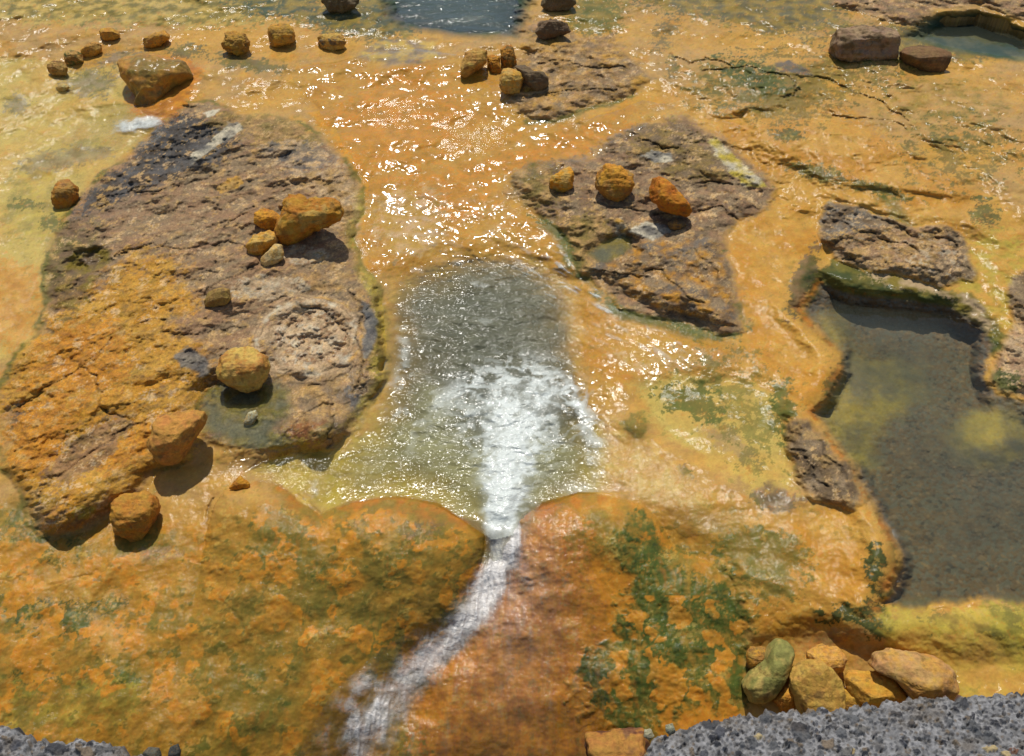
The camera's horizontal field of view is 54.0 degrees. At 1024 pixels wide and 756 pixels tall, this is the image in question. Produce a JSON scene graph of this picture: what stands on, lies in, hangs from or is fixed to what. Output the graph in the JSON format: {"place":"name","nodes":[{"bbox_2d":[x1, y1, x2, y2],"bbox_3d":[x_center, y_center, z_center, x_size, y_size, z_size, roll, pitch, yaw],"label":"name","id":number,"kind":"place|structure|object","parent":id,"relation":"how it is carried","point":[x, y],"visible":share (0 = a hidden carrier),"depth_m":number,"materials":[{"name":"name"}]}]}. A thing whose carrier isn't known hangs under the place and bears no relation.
{"place":"outdoors","nodes":[
{"label":"outdoors","id":0,"kind":"place"},
{"bbox_2d":[345,513,519,755],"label":"cascade water","id":1,"kind":"structure","parent":0,"point":[488,586],"depth_m":5.14,"materials":[{"name":"white liquid"}]},
{"bbox_2d":[398,0,515,30],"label":"river water","id":2,"kind":"structure","parent":0,"point":[481,15],"depth_m":8.97,"materials":[{"name":"white liquid"}]},
{"bbox_2d":[381,263,607,533],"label":"spring water","id":3,"kind":"structure","parent":0,"point":[487,392],"depth_m":5.94,"materials":[{"name":"white liquid"}]},
{"bbox_2d":[0,0,1023,755],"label":"ground","id":4,"kind":"structure","parent":0,"point":[894,396],"depth_m":6.25,"materials":[{"name":"orange stone"}]},
{"bbox_2d":[47,60,67,75],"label":"stone","id":5,"kind":"object","parent":4,"relation":"on","point":[56,68],"visible":1,"depth_m":8.02,"materials":[{"name":"brown stone"}]},
{"bbox_2d":[56,84,69,90],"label":"stone","id":6,"kind":"object","parent":4,"relation":"on","point":[62,87],"visible":1,"depth_m":7.93,"materials":[{"name":"stone"}]},
{"bbox_2d":[51,179,78,208],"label":"stone","id":7,"kind":"object","parent":4,"relation":"on","point":[64,193],"visible":1,"depth_m":6.95,"materials":[{"name":"brown stone"}]},
{"bbox_2d":[0,725,142,755],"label":"concrete wall","id":8,"kind":"structure","parent":4,"relation":"on","point":[17,741],"depth_m":3.91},
{"bbox_2d":[143,747,161,755],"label":"pebble","id":9,"kind":"object","parent":8,"relation":"on","point":[152,751],"visible":1,"depth_m":3.88,"materials":[{"name":"stone"}]},
{"bbox_2d":[168,744,180,755],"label":"pebble","id":10,"kind":"object","parent":8,"relation":"on","point":[174,750],"visible":1,"depth_m":3.88,"materials":[{"name":"stone"}]},
{"bbox_2d":[64,50,83,65],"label":"stone","id":11,"kind":"object","parent":4,"relation":"on","point":[72,57],"visible":1,"depth_m":8.14,"materials":[{"name":"stone"}]},
{"bbox_2d":[80,42,101,56],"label":"stone","id":12,"kind":"object","parent":4,"relation":"on","point":[91,49],"visible":1,"depth_m":8.19,"materials":[{"name":"brown stone"}]},
{"bbox_2d":[99,27,119,40],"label":"stone","id":13,"kind":"object","parent":4,"relation":"on","point":[108,34],"visible":1,"depth_m":8.27,"materials":[{"name":"stone"}]},
{"bbox_2d":[109,490,160,541],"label":"stone","id":14,"kind":"object","parent":4,"relation":"on","point":[133,517],"visible":1,"depth_m":5.20,"materials":[{"name":"brown stone"}]},
{"bbox_2d":[118,116,159,130],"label":"fall water","id":15,"kind":"structure","parent":4,"relation":"on","point":[145,122],"depth_m":7.62,"materials":[{"name":"white liquid"}]},
{"bbox_2d":[117,53,192,105],"bbox_3d":[-2.793,-2.289,7.888,0.577,0.416,0.416,0,45,0],"label":"boulder","id":16,"kind":"object","parent":4,"relation":"on","point":[148,78],"visible":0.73,"depth_m":7.75,"materials":[{"name":"stone"}]},
{"bbox_2d":[143,30,169,48],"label":"stone","id":17,"kind":"object","parent":4,"relation":"on","point":[156,39],"visible":1,"depth_m":8.16,"materials":[{"name":"stone"}]},
{"bbox_2d":[0,102,389,535],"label":"rock outcrop","id":18,"kind":"object","parent":4,"relation":"on","point":[132,340],"visible":0.93,"depth_m":6.11,"materials":[{"name":"brown stone"}]},
{"bbox_2d":[146,410,207,465],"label":"stone","id":19,"kind":"object","parent":18,"relation":"on","point":[171,438],"visible":1,"depth_m":5.34,"materials":[{"name":"orange stone"}]},
{"bbox_2d":[204,287,230,307],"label":"stone","id":20,"kind":"object","parent":18,"relation":"on","point":[216,297],"visible":1,"depth_m":6.09,"materials":[{"name":"beige stone"}]},
{"bbox_2d":[216,346,270,392],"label":"stone","id":21,"kind":"object","parent":18,"relation":"on","point":[246,369],"visible":1,"depth_m":5.67,"materials":[{"name":"stone"}]},
{"bbox_2d":[243,410,257,425],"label":"stone","id":22,"kind":"object","parent":18,"relation":"on","point":[251,417],"visible":1,"depth_m":5.60,"materials":[{"name":"grey stone"}]},
{"bbox_2d":[245,230,277,255],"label":"stone","id":23,"kind":"object","parent":18,"relation":"on","point":[260,243],"visible":0.98,"depth_m":6.48,"materials":[{"name":"stone"}]},
{"bbox_2d":[253,208,279,229],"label":"stone","id":24,"kind":"object","parent":18,"relation":"on","point":[264,218],"visible":0.87,"depth_m":6.65,"materials":[{"name":"orange stone"}]},
{"bbox_2d":[260,244,283,265],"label":"stone","id":25,"kind":"object","parent":18,"relation":"on","point":[273,254],"visible":1,"depth_m":6.42,"materials":[{"name":"beige stone"}]},
{"bbox_2d":[274,194,344,245],"bbox_3d":[-1.329,-1.031,6.615,0.458,0.334,0.350,0,45,0],"label":"stone","id":26,"kind":"object","parent":18,"relation":"on","point":[301,218],"visible":0.99,"depth_m":6.49,"materials":[{"name":"brown stone"}]},
{"bbox_2d":[221,30,249,55],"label":"stone","id":27,"kind":"object","parent":4,"relation":"on","point":[236,43],"visible":1,"depth_m":8.02,"materials":[{"name":"brown stone"}]},
{"bbox_2d":[267,23,295,46],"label":"stone","id":28,"kind":"object","parent":4,"relation":"on","point":[281,34],"visible":1,"depth_m":8.13,"materials":[{"name":"brown stone"}]},
{"bbox_2d":[317,32,345,50],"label":"stone","id":29,"kind":"object","parent":4,"relation":"on","point":[329,41],"visible":1,"depth_m":8.19,"materials":[{"name":"stone"}]},
{"bbox_2d":[187,482,484,656],"bbox_3d":[-0.888,1.035,5.286,1.488,0.614,0.934,0,45,0],"label":"mineral mound","id":30,"kind":"object","parent":4,"relation":"on","point":[277,560],"visible":0.99,"depth_m":5.09,"materials":[{"name":"orange stone"}]},
{"bbox_2d":[229,475,249,489],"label":"stone","id":31,"kind":"object","parent":30,"relation":"on","point":[239,482],"visible":1,"depth_m":5.36,"materials":[{"name":"orange stone"}]},
{"bbox_2d":[321,0,358,13],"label":"boulder","id":32,"kind":"object","parent":4,"relation":"on","point":[338,6],"visible":1,"depth_m":8.48,"materials":[{"name":"stone"}]},
{"bbox_2d":[460,48,486,77],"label":"stone","id":33,"kind":"object","parent":4,"relation":"on","point":[474,61],"visible":1,"depth_m":7.94,"materials":[{"name":"brown stone"}]},
{"bbox_2d":[487,54,501,72],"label":"stone","id":34,"kind":"object","parent":4,"relation":"on","point":[493,62],"visible":0.99,"depth_m":8.04,"materials":[{"name":"brown stone"}]},
{"bbox_2d":[541,0,575,10],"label":"boulder","id":35,"kind":"object","parent":4,"relation":"on","point":[556,5],"visible":1,"depth_m":8.51,"materials":[{"name":"stone"}]},
{"bbox_2d":[394,491,745,755],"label":"mineral mound","id":36,"kind":"object","parent":4,"relation":"on","point":[607,613],"visible":0.94,"depth_m":5.04,"materials":[{"name":"orange stone"}]},
{"bbox_2d":[504,32,649,122],"bbox_3d":[0.507,-2.390,8.088,1.155,0.373,1.263,0,45,0],"label":"rock outcrop","id":37,"kind":"object","parent":4,"relation":"on","point":[585,72],"visible":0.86,"depth_m":7.92,"materials":[{"name":"brown stone"}]},
{"bbox_2d":[500,44,516,67],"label":"stone","id":38,"kind":"object","parent":37,"relation":"on","point":[508,58],"visible":0.99,"depth_m":8.04,"materials":[{"name":"brown stone"}]},
{"bbox_2d":[499,68,523,94],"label":"stone","id":39,"kind":"object","parent":37,"relation":"on","point":[511,81],"visible":1,"depth_m":7.74,"materials":[{"name":"stone"}]},
{"bbox_2d":[515,65,548,90],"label":"stone","id":40,"kind":"object","parent":37,"relation":"on","point":[536,80],"visible":0.98,"depth_m":7.74,"materials":[{"name":"brown stone"}]},
{"bbox_2d":[535,18,570,39],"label":"boulder","id":41,"kind":"object","parent":37,"relation":"on","point":[550,28],"visible":1,"depth_m":8.17,"materials":[{"name":"stone"}]},
{"bbox_2d":[584,727,649,755],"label":"stone block","id":42,"kind":"object","parent":4,"relation":"on","point":[630,741],"depth_m":4.75,"materials":[{"name":"orange stone"}]},
{"bbox_2d":[506,117,776,334],"bbox_3d":[1.146,-1.050,6.936,1.687,0.453,2.125,-23,49,-22],"label":"rock outcrop","id":43,"kind":"object","parent":4,"relation":"on","point":[632,252],"visible":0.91,"depth_m":6.86,"materials":[{"name":"brown stone"}]},
{"bbox_2d":[549,166,573,191],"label":"stone","id":44,"kind":"object","parent":43,"relation":"on","point":[562,180],"visible":1,"depth_m":6.99,"materials":[{"name":"brown stone"}]},
{"bbox_2d":[595,163,634,201],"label":"stone","id":45,"kind":"object","parent":43,"relation":"on","point":[614,183],"visible":1,"depth_m":6.85,"materials":[{"name":"stone"}]},
{"bbox_2d":[649,176,691,216],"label":"stone","id":46,"kind":"object","parent":43,"relation":"on","point":[666,195],"visible":1,"depth_m":6.70,"materials":[{"name":"orange stone"}]},
{"bbox_2d":[667,219,685,229],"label":"stone","id":47,"kind":"object","parent":43,"relation":"on","point":[675,224],"visible":1,"depth_m":6.77,"materials":[{"name":"brown stone"}]},
{"bbox_2d":[741,638,794,705],"bbox_3d":[1.258,1.442,4.907,0.184,0.278,0.317,35,54,30],"label":"stone","id":48,"kind":"object","parent":4,"relation":"on","point":[764,681],"visible":0.97,"depth_m":4.83,"materials":[{"name":"green stone"}]},
{"bbox_2d":[746,646,765,667],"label":"stone","id":49,"kind":"object","parent":48,"relation":"on","point":[755,656],"visible":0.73,"depth_m":4.93,"materials":[{"name":"stone"}]},
{"bbox_2d":[773,677,794,711],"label":"stone","id":50,"kind":"object","parent":4,"relation":"on","point":[783,700],"visible":0.57,"depth_m":4.85,"materials":[{"name":"brown stone"}]},
{"bbox_2d":[789,658,845,714],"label":"stone","id":51,"kind":"object","parent":4,"relation":"on","point":[814,684],"visible":0.81,"depth_m":4.77,"materials":[{"name":"brown stone"}]},
{"bbox_2d":[784,418,860,511],"bbox_3d":[1.683,0.520,5.494,0.344,0.275,0.633,0,45,0],"label":"rock outcrop","id":52,"kind":"object","parent":4,"relation":"on","point":[823,470],"visible":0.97,"depth_m":5.39,"materials":[{"name":"brown stone"}]},
{"bbox_2d":[806,643,847,674],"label":"stone","id":53,"kind":"object","parent":4,"relation":"on","point":[834,658],"visible":0.69,"depth_m":4.84,"materials":[{"name":"orange stone"}]},
{"bbox_2d":[644,692,1023,755],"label":"concrete wall","id":54,"kind":"structure","parent":4,"relation":"on","point":[976,725],"depth_m":3.95,"materials":[{"name":"grey concrete"}]},
{"bbox_2d":[643,728,653,739],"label":"pebble","id":55,"kind":"object","parent":54,"relation":"on","point":[648,734],"visible":1,"depth_m":3.98,"materials":[{"name":"stone"}]},
{"bbox_2d":[665,723,674,734],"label":"pebble","id":56,"kind":"object","parent":54,"relation":"on","point":[670,729],"visible":1,"depth_m":3.96,"materials":[{"name":"stone"}]},
{"bbox_2d":[844,687,861,710],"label":"stone","id":57,"kind":"object","parent":4,"relation":"on","point":[851,700],"visible":0.26,"depth_m":4.79,"materials":[{"name":"brown stone"}]},
{"bbox_2d":[828,25,900,61],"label":"boulder","id":58,"kind":"object","parent":4,"relation":"on","point":[857,43],"visible":0.92,"depth_m":7.99,"materials":[{"name":"stone"}]},
{"bbox_2d":[844,670,907,707],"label":"stone","id":59,"kind":"object","parent":4,"relation":"on","point":[876,689],"visible":0.74,"depth_m":4.76,"materials":[{"name":"brown stone"}]},
{"bbox_2d":[818,201,976,288],"bbox_3d":[2.570,-0.821,6.785,1.070,0.318,0.576,17,47,16],"label":"rock outcrop","id":60,"kind":"object","parent":4,"relation":"on","point":[861,238],"visible":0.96,"depth_m":6.70,"materials":[{"name":"brown stone"}]},
{"bbox_2d":[868,648,959,700],"bbox_3d":[1.912,1.432,4.804,0.407,0.260,0.262,0,45,0],"label":"stone","id":61,"kind":"object","parent":4,"relation":"on","point":[913,675],"visible":0.8,"depth_m":4.71,"materials":[{"name":"brown stone"}]},
{"bbox_2d":[899,45,951,72],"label":"boulder","id":62,"kind":"object","parent":4,"relation":"on","point":[927,58],"visible":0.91,"depth_m":7.97,"materials":[{"name":"stone"}]},
{"bbox_2d":[830,0,1023,43],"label":"rock outcrop","id":63,"kind":"object","parent":4,"relation":"on","point":[910,12],"visible":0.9,"depth_m":8.61,"materials":[{"name":"brown stone"}]},
{"bbox_2d":[990,270,1023,397],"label":"rock outcrop","id":64,"kind":"object","parent":4,"relation":"on","point":[1007,373],"visible":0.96,"depth_m":6.15,"materials":[{"name":"brown stone"}]}
]}

